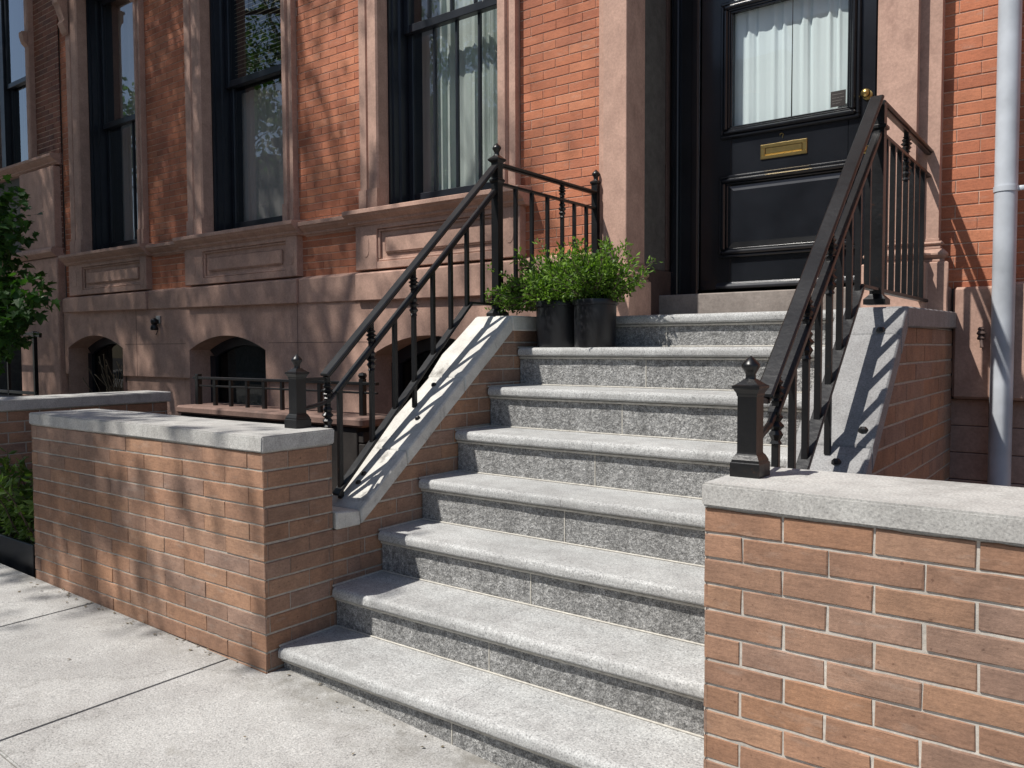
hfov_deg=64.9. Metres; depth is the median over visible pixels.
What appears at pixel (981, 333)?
tap
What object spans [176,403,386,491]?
stone wall
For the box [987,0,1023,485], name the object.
drainpipe
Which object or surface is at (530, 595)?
stone staircase
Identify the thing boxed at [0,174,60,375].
maple tree
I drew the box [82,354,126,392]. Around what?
dried plant
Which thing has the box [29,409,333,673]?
garden wall
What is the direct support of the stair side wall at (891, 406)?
on the ground
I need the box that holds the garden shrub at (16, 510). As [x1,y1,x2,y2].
[0,447,34,543]
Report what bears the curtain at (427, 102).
hanging from the brownstone house at (704, 198)
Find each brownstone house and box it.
[0,0,68,395]
[52,0,1023,487]
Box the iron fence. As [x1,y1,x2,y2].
[192,372,378,415]
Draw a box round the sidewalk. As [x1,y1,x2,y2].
[0,563,501,767]
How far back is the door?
4.91 m
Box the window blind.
[234,0,280,72]
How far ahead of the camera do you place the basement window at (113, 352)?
9.32 m
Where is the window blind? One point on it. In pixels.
(256, 27)
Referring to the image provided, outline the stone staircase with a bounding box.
[278,309,835,767]
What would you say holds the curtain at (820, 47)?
hanging from the brownstone house at (704, 198)
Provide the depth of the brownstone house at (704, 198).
5.92 m
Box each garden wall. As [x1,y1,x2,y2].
[0,390,170,485]
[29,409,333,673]
[702,467,1023,767]
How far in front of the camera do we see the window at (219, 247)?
7.55 m
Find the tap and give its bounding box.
[976,327,985,347]
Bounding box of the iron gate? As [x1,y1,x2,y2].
[0,331,41,395]
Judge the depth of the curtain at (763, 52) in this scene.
4.96 m
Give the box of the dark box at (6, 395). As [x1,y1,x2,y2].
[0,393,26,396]
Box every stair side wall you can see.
[332,316,536,624]
[786,306,955,480]
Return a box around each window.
[0,0,62,182]
[52,0,153,295]
[88,337,123,392]
[172,0,305,285]
[210,337,265,405]
[342,0,531,270]
[391,336,455,413]
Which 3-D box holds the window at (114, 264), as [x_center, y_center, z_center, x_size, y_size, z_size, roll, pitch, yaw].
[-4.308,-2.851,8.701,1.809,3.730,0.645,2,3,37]
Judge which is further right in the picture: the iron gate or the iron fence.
the iron fence
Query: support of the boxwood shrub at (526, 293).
in the plant pot at (555, 325)
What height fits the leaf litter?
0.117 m
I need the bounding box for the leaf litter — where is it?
[18,578,443,764]
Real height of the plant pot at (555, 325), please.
0.232 m
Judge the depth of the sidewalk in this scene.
2.67 m
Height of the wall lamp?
0.193 m
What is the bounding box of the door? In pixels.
[700,0,877,290]
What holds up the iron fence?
on the stone wall at (355, 433)
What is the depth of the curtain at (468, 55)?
6.14 m
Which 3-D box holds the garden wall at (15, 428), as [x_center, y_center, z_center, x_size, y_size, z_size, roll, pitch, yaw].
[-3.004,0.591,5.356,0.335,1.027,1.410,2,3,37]
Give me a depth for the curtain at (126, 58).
9.17 m
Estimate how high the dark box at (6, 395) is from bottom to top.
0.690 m
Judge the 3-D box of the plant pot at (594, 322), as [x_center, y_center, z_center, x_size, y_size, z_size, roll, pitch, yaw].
[0.407,-0.297,3.946,0.224,0.232,0.224,2,3,37]
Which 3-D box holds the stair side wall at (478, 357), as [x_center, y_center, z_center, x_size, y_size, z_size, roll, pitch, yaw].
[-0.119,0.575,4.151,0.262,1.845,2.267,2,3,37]
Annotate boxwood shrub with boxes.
[484,238,588,314]
[538,236,662,301]
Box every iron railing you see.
[284,143,600,498]
[730,95,933,478]
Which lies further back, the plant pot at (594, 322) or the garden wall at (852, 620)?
the plant pot at (594, 322)
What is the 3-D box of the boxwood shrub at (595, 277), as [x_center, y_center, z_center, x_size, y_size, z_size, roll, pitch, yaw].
[0.390,-0.542,3.898,0.587,0.388,0.549,2,3,37]
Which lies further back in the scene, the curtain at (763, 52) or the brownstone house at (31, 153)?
the brownstone house at (31, 153)
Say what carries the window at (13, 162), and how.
in the brownstone house at (31, 153)
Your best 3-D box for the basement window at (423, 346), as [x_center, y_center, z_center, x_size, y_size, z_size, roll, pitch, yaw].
[-0.473,0.295,6.155,1.186,1.323,0.060,2,3,37]
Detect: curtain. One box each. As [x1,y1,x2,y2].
[118,1,137,240]
[242,81,283,221]
[422,0,438,192]
[438,0,497,189]
[734,0,792,125]
[792,0,847,115]
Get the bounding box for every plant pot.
[535,300,574,346]
[572,298,617,346]
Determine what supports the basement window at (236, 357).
in the brownstone house at (704, 198)
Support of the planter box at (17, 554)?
on the areaway paving
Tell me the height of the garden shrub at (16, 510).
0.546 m
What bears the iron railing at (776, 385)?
on the stair side wall at (891, 406)
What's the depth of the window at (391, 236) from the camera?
6.12 m
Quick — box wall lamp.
[150,316,160,334]
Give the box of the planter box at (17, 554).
[0,524,35,577]

